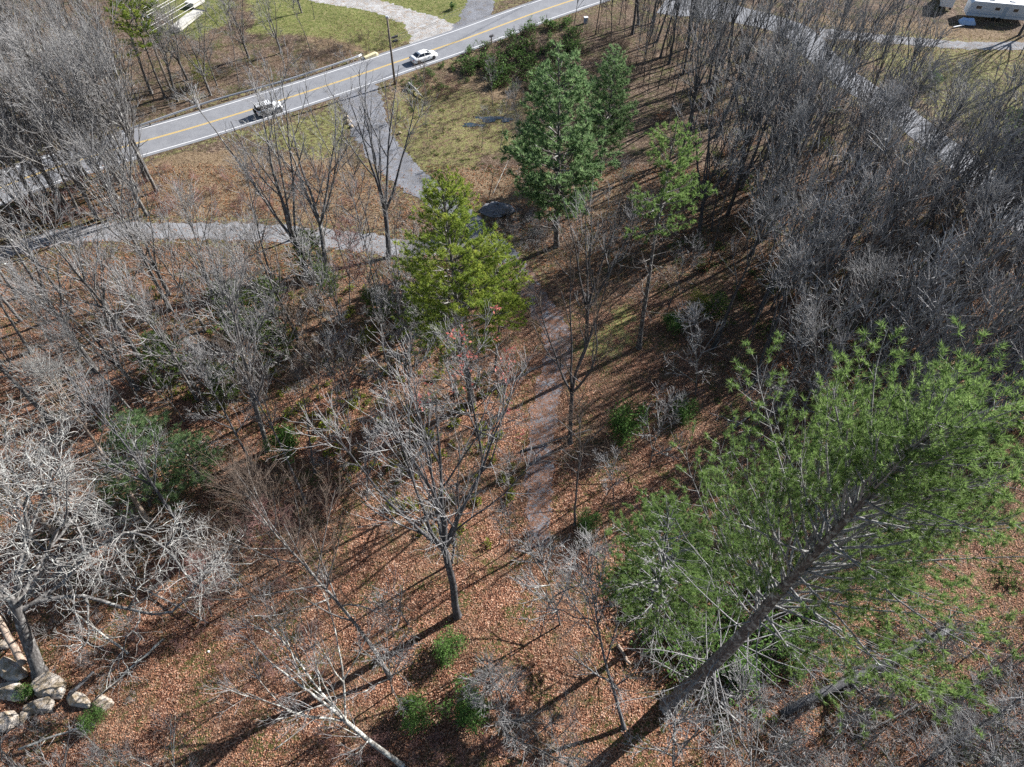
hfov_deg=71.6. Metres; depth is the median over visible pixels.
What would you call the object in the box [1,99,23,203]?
bare tree
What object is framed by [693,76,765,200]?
bare tree
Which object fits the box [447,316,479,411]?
bare tree
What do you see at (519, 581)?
bare tree
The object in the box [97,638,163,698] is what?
fallen log
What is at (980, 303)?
bare tree
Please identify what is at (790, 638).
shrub
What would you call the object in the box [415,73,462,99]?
rust brush
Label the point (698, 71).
bare tree
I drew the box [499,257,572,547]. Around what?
gravel track
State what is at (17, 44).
bare tree
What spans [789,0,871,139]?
bare tree
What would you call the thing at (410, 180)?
gravel driveway
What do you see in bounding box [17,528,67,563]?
fallen log
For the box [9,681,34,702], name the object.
shrub
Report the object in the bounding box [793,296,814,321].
shrub
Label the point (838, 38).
bare tree
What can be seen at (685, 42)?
bare tree
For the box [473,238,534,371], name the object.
pine tree
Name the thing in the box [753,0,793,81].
bare tree
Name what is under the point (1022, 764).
bare tree
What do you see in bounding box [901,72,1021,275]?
bare tree
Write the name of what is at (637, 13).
bare tree
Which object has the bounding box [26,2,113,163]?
bare tree
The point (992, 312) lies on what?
grey sapling thicket
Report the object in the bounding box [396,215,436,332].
bare tree
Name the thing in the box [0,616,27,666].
fallen log
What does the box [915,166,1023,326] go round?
bare tree
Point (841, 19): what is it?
bare tree
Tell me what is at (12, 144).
thicket
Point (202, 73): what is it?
bare tree
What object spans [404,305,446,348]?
cedar tree
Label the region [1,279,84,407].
bare tree
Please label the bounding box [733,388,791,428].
fallen log
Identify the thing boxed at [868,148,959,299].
bare tree
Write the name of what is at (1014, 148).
bare tree
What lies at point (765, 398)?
bare tree
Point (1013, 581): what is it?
greens
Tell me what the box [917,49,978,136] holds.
bare tree
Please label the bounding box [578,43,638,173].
pine tree
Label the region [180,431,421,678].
bare tree
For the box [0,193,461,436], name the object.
slope saplings
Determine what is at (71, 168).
bare tree
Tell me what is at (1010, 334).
bare tree
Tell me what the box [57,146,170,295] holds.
bare tree
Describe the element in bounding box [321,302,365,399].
bare tree
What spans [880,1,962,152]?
bare tree
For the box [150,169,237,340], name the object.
bare tree
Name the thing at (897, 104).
bare tree
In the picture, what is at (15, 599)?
oak tree
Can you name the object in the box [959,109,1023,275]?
bare tree
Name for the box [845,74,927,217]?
bare tree
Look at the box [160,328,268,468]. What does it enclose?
bare tree
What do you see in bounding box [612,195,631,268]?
bare tree
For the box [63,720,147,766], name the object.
bare tree
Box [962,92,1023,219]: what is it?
bare tree
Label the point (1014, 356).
bare tree
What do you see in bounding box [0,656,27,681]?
boulder
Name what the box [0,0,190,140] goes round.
thicket
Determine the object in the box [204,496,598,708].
clearing saplings
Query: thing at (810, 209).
bare tree
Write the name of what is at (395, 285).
bare tree
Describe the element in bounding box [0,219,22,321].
bare tree
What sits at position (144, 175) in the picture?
bare tree
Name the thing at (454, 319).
bare tree
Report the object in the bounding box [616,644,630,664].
fallen log
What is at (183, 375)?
bare tree
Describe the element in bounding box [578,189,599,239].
bare tree
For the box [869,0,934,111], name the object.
bare tree
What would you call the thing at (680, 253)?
bare tree
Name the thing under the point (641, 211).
bare tree
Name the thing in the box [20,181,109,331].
bare tree
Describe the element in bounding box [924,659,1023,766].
bare tree
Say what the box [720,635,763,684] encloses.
shrub
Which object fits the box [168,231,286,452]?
bare tree
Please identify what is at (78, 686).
fallen log
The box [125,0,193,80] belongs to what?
bare tree
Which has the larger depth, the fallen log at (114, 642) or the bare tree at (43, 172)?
the bare tree at (43, 172)
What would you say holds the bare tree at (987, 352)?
on the ground at (652, 100)
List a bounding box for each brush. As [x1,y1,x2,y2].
[0,44,345,159]
[0,592,140,746]
[1,158,360,224]
[278,30,402,64]
[315,722,504,766]
[404,95,526,167]
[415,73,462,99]
[487,18,646,96]
[492,202,554,254]
[584,237,711,460]
[648,72,1023,471]
[680,605,1023,766]
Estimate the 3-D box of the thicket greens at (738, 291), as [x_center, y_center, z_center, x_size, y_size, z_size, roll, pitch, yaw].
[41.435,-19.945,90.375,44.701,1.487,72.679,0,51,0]
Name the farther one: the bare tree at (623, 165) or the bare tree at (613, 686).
the bare tree at (623, 165)
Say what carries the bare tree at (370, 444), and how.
on the ground at (652, 100)
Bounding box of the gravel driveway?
[339,84,519,263]
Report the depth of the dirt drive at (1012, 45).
121.64 m
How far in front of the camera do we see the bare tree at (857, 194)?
74.91 m
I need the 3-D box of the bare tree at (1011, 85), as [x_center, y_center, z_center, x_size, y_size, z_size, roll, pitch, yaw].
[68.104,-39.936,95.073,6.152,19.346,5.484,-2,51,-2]
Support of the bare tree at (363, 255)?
on the ground at (652, 100)
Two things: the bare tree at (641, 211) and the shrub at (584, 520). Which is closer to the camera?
the shrub at (584, 520)
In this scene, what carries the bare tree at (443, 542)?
on the ground at (652, 100)
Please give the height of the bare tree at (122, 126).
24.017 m
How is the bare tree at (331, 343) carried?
on the ground at (652, 100)
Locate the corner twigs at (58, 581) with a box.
[0,561,135,642]
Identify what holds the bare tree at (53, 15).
on the ground at (652, 100)
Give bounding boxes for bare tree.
[0,0,35,92]
[0,0,68,104]
[0,0,91,124]
[0,4,27,147]
[0,6,119,199]
[0,9,58,131]
[0,11,121,184]
[0,19,90,180]
[0,25,66,204]
[0,31,33,130]
[0,36,99,220]
[0,40,54,193]
[0,47,80,214]
[0,51,52,222]
[0,53,82,195]
[0,133,29,216]
[0,157,146,368]
[0,163,98,371]
[0,164,74,313]
[0,199,22,228]
[0,217,32,352]
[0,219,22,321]
[0,225,45,323]
[0,247,140,390]
[0,270,20,298]
[0,322,53,422]
[0,341,155,529]
[0,360,38,400]
[0,478,60,535]
[0,719,76,766]
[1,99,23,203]
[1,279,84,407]
[2,0,33,66]
[3,211,143,343]
[13,21,148,216]
[15,0,116,121]
[18,252,110,368]
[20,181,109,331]
[22,310,140,419]
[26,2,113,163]
[29,0,73,61]
[32,28,139,192]
[37,0,101,97]
[40,0,129,109]
[43,49,118,217]
[48,11,158,191]
[54,46,139,207]
[55,356,189,536]
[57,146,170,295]
[58,117,172,311]
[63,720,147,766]
[67,0,152,181]
[67,13,148,171]
[71,224,109,307]
[89,254,212,410]
[95,706,197,766]
[98,0,152,93]
[100,213,206,332]
[105,215,173,313]
[119,282,199,401]
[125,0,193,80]
[134,0,179,88]
[136,9,172,79]
[141,2,179,101]
[146,0,219,95]
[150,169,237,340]
[156,6,188,88]
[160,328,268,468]
[166,34,324,283]
[167,198,235,342]
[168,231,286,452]
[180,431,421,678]
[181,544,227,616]
[187,13,217,85]
[193,214,273,323]
[198,0,259,57]
[199,563,405,766]
[201,329,306,503]
[207,0,241,80]
[207,257,280,418]
[209,199,302,344]
[215,0,249,70]
[216,137,274,279]
[236,141,306,240]
[237,494,296,565]
[240,74,375,279]
[247,294,309,380]
[248,0,282,52]
[259,351,339,473]
[267,316,565,619]
[278,284,314,364]
[282,176,339,316]
[282,227,335,367]
[282,240,353,347]
[286,0,310,51]
[288,332,333,403]
[295,272,330,346]
[296,139,347,274]
[304,328,355,433]
[318,51,439,259]
[319,338,367,415]
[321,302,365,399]
[325,132,370,234]
[328,214,367,310]
[330,167,381,282]
[334,404,401,500]
[338,210,394,353]
[345,622,425,714]
[357,365,392,418]
[358,281,395,369]
[372,248,423,395]
[374,378,435,440]
[378,181,414,265]
[382,319,426,428]
[391,318,436,378]
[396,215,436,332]
[396,245,434,357]
[396,273,455,395]
[402,298,537,467]
[410,58,435,107]
[417,421,499,564]
[421,100,434,136]
[435,292,472,379]
[443,309,488,438]
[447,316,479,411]
[457,648,608,766]
[478,105,493,151]
[484,56,502,106]
[495,444,524,504]
[498,88,515,149]
[506,528,592,638]
[507,74,524,229]
[517,231,636,444]
[528,525,662,730]
[536,388,622,525]
[549,177,649,345]
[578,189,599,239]
[594,212,615,258]
[594,445,627,517]
[595,0,600,34]
[600,224,617,256]
[609,208,642,281]
[610,177,639,247]
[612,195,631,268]
[614,155,637,223]
[622,669,721,766]
[624,186,657,254]
[630,0,636,34]
[631,381,690,466]
[635,182,667,246]
[637,0,639,25]
[652,215,678,258]
[655,0,672,41]
[659,3,675,57]
[663,0,706,125]
[663,298,728,394]
[666,232,711,315]
[667,2,680,64]
[670,0,735,162]
[672,77,782,236]
[675,0,730,117]
[678,0,731,165]
[682,0,695,73]
[689,0,720,60]
[692,0,741,134]
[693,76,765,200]
[694,649,819,766]
[703,0,778,105]
[704,0,750,125]
[707,0,731,83]
[708,62,746,230]
[708,121,759,265]
[709,43,811,220]
[711,175,800,349]
[712,34,809,172]
[712,360,799,457]
[716,0,792,136]
[725,36,824,215]
[726,0,739,80]
[728,0,781,183]
[739,0,834,190]
[742,0,782,110]
[746,190,832,339]
[747,96,818,254]
[751,15,808,197]
[752,236,820,381]
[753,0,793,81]
[753,16,834,219]
[755,18,864,177]
[758,27,815,170]
[758,56,851,209]
[759,154,838,309]
[763,40,873,239]
[777,282,858,450]
[779,0,795,45]
[781,740,864,766]
[782,220,852,346]
[786,0,873,162]
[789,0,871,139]
[793,173,897,296]
[799,156,896,334]
[804,0,865,137]
[810,0,867,105]
[814,0,915,132]
[814,21,884,138]
[816,77,909,250]
[819,243,915,390]
[824,147,876,245]
[834,189,903,308]
[836,69,917,206]
[836,80,907,209]
[837,115,905,265]
[843,20,917,162]
[844,116,928,257]
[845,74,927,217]
[847,0,915,140]
[861,244,965,369]
[867,43,958,198]
[867,119,995,265]
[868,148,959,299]
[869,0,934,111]
[873,134,949,273]
[874,696,992,766]
[879,70,1005,235]
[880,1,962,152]
[880,77,978,244]
[881,0,923,58]
[896,54,980,228]
[899,259,1022,401]
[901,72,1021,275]
[915,135,1023,283]
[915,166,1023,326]
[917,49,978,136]
[919,203,1023,354]
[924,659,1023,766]
[927,47,994,153]
[930,722,1023,766]
[941,176,1023,338]
[942,76,1004,211]
[946,51,1023,192]
[946,256,1023,415]
[948,132,1023,251]
[957,100,1023,263]
[958,96,1020,225]
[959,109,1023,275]
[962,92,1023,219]
[965,315,1023,413]
[974,62,1023,240]
[974,280,1023,378]
[980,683,1023,742]
[980,741,1023,766]
[982,34,1023,140]
[982,333,1023,414]
[997,107,1023,210]
[997,146,1023,278]
[1015,256,1023,275]
[1017,24,1023,35]
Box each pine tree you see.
[74,404,187,522]
[102,0,172,97]
[161,427,225,490]
[390,165,529,404]
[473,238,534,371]
[499,39,624,247]
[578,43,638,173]
[593,485,754,675]
[596,314,1023,766]
[614,116,717,349]
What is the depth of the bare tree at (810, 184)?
68.59 m
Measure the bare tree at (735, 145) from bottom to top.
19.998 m
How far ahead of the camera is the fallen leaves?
61.88 m
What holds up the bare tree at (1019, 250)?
on the ground at (652, 100)
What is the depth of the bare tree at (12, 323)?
72.76 m
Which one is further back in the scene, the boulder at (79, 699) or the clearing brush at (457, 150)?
the clearing brush at (457, 150)
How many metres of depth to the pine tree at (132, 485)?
61.24 m
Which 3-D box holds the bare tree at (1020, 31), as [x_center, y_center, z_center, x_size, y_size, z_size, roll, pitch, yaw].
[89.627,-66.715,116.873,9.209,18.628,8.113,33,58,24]
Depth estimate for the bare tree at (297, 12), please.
115.18 m
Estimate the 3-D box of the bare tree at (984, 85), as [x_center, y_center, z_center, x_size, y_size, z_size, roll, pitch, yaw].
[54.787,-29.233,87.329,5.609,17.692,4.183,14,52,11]
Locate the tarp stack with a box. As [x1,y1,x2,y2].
[958,17,975,25]
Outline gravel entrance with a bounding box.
[452,0,494,29]
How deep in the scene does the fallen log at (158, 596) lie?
59.35 m
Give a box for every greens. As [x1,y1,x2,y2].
[131,274,515,548]
[397,97,530,168]
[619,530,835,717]
[656,93,1023,467]
[659,569,1023,766]
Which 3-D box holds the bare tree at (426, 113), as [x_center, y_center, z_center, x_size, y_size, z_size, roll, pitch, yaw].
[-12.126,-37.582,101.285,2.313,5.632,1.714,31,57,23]
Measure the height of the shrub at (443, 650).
2.423 m
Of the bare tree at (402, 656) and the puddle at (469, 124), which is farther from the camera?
the puddle at (469, 124)
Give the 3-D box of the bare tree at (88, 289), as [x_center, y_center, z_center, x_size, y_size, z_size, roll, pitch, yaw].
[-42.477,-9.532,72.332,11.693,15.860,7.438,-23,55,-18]
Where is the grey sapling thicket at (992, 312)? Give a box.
[743,0,1023,444]
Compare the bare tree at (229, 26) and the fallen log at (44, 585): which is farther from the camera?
the bare tree at (229, 26)
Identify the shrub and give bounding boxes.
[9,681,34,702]
[76,700,109,739]
[186,55,213,85]
[257,419,302,463]
[358,327,377,348]
[393,692,435,739]
[429,671,494,737]
[430,621,469,673]
[575,506,603,536]
[605,394,654,453]
[658,310,690,335]
[670,397,702,428]
[687,285,711,314]
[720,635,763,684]
[762,622,811,663]
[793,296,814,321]
[818,128,834,151]
[836,277,858,302]
[924,69,948,87]
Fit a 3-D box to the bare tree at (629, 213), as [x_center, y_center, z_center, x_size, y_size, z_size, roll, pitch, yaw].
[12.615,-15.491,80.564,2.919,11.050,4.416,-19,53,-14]
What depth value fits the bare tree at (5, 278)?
80.81 m
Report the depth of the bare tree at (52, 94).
82.62 m
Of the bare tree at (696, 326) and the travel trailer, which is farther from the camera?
the travel trailer
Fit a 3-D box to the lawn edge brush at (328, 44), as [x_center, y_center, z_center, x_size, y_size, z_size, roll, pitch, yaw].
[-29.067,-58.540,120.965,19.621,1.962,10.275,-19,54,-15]
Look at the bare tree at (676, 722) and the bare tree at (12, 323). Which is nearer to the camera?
the bare tree at (676, 722)
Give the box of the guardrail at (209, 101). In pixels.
[29,54,360,167]
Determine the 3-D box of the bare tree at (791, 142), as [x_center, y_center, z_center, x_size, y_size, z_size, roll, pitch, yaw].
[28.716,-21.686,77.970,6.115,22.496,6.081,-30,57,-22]
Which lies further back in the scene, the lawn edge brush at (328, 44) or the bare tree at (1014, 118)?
the lawn edge brush at (328, 44)
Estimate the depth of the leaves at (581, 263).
91.66 m
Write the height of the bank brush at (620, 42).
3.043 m
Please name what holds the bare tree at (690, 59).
on the ground at (652, 100)
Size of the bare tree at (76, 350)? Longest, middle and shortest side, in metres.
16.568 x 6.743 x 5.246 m
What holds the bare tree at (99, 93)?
on the ground at (652, 100)
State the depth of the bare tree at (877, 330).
68.15 m
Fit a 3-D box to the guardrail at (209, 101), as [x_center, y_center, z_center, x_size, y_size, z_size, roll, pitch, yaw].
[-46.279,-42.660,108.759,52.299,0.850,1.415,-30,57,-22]
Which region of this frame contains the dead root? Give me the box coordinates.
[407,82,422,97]
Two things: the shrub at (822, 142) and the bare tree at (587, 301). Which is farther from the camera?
the shrub at (822, 142)
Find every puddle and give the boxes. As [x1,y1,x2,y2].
[463,123,484,126]
[475,116,503,122]
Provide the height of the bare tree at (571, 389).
25.038 m
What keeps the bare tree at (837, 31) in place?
on the ground at (652, 100)
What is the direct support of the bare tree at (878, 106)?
on the ground at (652, 100)
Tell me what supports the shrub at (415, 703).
on the ground at (652, 100)
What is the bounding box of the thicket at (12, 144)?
[0,69,148,222]
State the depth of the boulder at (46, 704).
54.31 m
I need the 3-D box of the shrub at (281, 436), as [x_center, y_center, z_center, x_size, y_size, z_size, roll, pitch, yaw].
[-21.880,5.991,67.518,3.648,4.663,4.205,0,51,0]
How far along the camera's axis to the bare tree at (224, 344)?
58.39 m
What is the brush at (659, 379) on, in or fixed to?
on the ground at (652, 100)
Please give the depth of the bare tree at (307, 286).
73.35 m
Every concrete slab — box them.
[171,8,204,30]
[185,0,204,7]
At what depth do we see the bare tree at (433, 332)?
64.13 m
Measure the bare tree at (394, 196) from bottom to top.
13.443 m
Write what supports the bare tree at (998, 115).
on the ground at (652, 100)
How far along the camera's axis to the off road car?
106.46 m
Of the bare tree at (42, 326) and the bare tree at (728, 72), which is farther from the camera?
the bare tree at (728, 72)
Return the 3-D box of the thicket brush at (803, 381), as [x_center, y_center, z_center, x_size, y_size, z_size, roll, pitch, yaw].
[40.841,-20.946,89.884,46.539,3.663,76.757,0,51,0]
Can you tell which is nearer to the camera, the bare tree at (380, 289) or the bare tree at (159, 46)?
the bare tree at (380, 289)
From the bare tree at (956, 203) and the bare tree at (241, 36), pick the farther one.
the bare tree at (241, 36)
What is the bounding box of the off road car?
[253,99,283,117]
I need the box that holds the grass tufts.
[1,0,1022,281]
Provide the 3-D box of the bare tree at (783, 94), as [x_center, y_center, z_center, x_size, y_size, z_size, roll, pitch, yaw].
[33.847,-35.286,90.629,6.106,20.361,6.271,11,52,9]
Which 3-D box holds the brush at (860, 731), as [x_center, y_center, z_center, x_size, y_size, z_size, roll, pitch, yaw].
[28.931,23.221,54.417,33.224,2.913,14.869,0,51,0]
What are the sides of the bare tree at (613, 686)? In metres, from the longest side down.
19.390 x 8.378 x 6.902 m
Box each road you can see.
[0,0,606,205]
[0,221,473,258]
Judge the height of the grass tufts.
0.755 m
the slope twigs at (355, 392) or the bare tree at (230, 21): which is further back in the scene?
the bare tree at (230, 21)
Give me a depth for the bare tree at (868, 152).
75.90 m
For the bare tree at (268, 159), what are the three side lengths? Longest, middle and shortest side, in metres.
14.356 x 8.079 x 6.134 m
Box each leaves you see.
[0,163,1023,280]
[0,279,1023,766]
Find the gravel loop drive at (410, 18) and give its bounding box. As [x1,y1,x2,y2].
[311,0,453,43]
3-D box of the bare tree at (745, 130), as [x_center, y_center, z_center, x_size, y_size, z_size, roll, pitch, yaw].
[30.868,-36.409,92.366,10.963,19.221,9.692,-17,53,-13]
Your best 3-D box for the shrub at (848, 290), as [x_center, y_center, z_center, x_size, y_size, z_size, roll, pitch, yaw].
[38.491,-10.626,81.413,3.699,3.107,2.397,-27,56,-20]
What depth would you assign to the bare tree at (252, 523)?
57.30 m
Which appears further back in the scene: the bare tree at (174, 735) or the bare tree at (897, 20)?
the bare tree at (897, 20)
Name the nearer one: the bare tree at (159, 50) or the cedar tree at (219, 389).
the cedar tree at (219, 389)
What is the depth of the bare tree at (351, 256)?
74.98 m
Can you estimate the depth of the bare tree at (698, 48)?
89.38 m
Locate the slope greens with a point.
(353, 467)
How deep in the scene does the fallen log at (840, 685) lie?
54.43 m
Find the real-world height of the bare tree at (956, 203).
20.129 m
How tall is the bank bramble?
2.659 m
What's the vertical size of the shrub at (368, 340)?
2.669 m
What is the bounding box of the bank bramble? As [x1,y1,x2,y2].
[457,13,589,91]
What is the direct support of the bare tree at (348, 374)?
on the ground at (652, 100)
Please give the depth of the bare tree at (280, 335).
69.07 m
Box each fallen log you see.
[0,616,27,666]
[8,547,88,614]
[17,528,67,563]
[18,720,95,750]
[40,587,128,654]
[68,671,94,695]
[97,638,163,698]
[143,582,207,622]
[274,714,319,749]
[520,430,588,451]
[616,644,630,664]
[710,702,759,739]
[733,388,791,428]
[778,603,956,718]
[851,694,934,739]
[951,682,1018,757]
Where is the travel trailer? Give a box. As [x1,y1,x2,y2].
[964,0,1023,20]
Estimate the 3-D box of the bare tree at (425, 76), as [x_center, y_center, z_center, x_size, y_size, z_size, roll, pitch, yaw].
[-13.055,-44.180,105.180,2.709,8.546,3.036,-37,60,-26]
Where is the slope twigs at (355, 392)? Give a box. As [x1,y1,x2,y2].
[206,282,504,534]
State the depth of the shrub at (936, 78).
112.25 m
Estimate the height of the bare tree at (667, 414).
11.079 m
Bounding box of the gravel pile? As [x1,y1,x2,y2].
[479,201,515,216]
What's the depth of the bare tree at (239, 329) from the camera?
61.87 m
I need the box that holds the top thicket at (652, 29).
[574,0,792,92]
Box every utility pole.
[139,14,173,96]
[385,16,397,84]
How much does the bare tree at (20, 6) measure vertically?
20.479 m
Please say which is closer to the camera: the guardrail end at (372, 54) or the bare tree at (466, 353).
the bare tree at (466, 353)
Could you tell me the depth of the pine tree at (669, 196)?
62.61 m
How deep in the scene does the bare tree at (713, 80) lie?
99.43 m
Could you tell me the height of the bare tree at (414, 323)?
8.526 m
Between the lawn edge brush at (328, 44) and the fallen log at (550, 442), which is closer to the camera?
the fallen log at (550, 442)
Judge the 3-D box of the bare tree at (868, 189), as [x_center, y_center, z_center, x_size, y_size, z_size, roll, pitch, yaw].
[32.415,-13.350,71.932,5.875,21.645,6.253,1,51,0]
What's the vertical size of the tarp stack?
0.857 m
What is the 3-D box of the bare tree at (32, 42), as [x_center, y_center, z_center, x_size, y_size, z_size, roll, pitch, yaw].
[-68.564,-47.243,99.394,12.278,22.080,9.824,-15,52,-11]
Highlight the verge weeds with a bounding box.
[394,59,479,95]
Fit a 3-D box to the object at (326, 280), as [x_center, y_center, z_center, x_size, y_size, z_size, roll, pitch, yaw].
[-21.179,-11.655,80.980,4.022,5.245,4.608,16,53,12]
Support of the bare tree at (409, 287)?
on the ground at (652, 100)
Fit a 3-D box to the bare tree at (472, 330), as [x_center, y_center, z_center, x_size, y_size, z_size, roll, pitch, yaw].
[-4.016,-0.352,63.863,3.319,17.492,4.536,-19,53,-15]
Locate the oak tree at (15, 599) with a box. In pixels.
[0,378,260,700]
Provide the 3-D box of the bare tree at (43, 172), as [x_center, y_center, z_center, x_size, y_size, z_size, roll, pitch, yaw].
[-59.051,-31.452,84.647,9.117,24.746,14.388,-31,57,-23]
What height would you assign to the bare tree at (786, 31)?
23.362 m
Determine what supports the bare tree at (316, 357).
on the ground at (652, 100)
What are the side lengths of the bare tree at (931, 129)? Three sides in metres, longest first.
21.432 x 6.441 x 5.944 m
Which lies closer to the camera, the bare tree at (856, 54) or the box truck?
the bare tree at (856, 54)
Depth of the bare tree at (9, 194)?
88.88 m
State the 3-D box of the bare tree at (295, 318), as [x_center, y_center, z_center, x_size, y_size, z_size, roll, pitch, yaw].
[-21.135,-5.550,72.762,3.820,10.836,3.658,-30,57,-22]
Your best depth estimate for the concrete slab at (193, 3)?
130.45 m
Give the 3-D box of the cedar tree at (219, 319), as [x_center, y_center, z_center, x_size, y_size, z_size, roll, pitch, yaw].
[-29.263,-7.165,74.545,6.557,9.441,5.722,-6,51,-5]
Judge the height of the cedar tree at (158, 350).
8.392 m
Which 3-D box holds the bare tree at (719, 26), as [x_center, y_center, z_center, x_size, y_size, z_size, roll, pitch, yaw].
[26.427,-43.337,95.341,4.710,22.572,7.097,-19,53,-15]
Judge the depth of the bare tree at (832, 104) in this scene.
73.52 m
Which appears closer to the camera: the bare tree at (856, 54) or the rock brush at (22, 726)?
the rock brush at (22, 726)
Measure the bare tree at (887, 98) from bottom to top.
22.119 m
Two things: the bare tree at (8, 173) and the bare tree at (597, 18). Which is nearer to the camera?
the bare tree at (8, 173)
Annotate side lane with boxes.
[657,0,1023,238]
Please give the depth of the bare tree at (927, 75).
81.27 m
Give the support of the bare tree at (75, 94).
on the ground at (652, 100)
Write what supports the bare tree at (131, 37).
on the ground at (652, 100)
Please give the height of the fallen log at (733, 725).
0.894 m
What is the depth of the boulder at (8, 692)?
54.90 m
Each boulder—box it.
[0,640,8,648]
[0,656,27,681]
[0,681,30,701]
[0,710,19,732]
[20,710,29,722]
[22,696,54,713]
[30,671,66,698]
[66,692,91,708]
[91,695,113,711]
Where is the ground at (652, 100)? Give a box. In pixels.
[0,0,1023,766]
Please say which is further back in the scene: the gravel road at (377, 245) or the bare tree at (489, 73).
the bare tree at (489, 73)
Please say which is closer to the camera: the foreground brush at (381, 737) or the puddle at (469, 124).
the foreground brush at (381, 737)
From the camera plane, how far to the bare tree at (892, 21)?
91.24 m
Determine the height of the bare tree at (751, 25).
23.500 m
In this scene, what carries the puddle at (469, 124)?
on the ground at (652, 100)
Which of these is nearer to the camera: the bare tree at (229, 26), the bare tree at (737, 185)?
the bare tree at (737, 185)
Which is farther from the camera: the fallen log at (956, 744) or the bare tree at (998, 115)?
the bare tree at (998, 115)
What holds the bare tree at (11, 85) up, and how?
on the ground at (652, 100)
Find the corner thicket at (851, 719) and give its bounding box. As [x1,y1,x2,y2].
[755,606,1023,766]
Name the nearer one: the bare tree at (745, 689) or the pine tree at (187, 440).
the bare tree at (745, 689)
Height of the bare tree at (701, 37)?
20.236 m
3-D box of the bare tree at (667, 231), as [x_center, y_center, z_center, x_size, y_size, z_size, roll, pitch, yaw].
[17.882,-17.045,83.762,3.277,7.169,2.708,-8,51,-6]
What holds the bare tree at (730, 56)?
on the ground at (652, 100)
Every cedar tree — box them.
[127,330,193,393]
[199,362,244,405]
[201,275,258,344]
[240,274,285,322]
[242,315,295,365]
[285,226,321,270]
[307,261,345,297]
[360,281,401,324]
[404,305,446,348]
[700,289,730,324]
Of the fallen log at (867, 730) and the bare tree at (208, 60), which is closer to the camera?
the fallen log at (867, 730)
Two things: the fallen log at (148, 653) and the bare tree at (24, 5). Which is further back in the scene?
the bare tree at (24, 5)
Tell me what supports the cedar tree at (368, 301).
on the ground at (652, 100)
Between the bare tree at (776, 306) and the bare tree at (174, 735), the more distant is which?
the bare tree at (776, 306)
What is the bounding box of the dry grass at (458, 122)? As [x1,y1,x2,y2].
[81,7,1023,232]
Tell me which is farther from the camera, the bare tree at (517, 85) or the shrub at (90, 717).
the bare tree at (517, 85)
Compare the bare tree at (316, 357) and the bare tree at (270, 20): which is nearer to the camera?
the bare tree at (316, 357)
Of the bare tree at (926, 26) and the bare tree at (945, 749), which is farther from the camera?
the bare tree at (926, 26)
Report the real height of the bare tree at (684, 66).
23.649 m
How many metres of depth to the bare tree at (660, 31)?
120.20 m
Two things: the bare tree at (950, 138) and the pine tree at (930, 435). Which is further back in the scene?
the bare tree at (950, 138)
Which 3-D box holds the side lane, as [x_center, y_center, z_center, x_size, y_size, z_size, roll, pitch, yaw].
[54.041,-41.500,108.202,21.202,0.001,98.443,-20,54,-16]
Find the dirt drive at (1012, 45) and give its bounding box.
[819,27,1023,49]
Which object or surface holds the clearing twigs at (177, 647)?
on the ground at (652, 100)
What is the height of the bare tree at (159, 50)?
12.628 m
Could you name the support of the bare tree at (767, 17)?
on the ground at (652, 100)
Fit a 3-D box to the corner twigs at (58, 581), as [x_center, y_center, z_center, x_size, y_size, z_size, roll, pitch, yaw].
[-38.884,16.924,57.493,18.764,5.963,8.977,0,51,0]
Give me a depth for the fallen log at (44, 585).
60.48 m
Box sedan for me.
[409,49,437,63]
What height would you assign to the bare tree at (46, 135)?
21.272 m
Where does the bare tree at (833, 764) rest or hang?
on the ground at (652, 100)
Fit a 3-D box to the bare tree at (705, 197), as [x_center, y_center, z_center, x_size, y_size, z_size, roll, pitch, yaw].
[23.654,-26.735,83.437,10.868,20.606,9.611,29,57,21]
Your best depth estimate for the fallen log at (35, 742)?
52.77 m
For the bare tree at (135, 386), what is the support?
on the ground at (652, 100)
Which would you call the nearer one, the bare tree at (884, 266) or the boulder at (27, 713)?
the boulder at (27, 713)
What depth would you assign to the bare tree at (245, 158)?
74.46 m
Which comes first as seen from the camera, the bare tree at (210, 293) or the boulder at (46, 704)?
the boulder at (46, 704)
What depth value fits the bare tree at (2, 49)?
92.57 m
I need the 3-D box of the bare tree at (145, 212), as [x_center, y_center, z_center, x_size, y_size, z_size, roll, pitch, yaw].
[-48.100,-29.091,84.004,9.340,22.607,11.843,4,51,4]
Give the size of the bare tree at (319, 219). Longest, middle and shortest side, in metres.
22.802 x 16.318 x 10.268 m
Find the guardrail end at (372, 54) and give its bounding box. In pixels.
[361,52,377,59]
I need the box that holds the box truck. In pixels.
[938,0,955,9]
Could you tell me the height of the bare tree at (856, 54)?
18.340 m
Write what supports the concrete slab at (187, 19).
on the ground at (652, 100)
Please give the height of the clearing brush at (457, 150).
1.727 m
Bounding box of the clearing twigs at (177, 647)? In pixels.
[95,510,340,689]
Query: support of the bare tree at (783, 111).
on the ground at (652, 100)
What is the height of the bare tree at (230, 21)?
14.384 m
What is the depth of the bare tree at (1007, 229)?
69.33 m
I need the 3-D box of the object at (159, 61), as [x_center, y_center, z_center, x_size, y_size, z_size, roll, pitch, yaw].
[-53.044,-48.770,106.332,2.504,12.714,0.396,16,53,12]

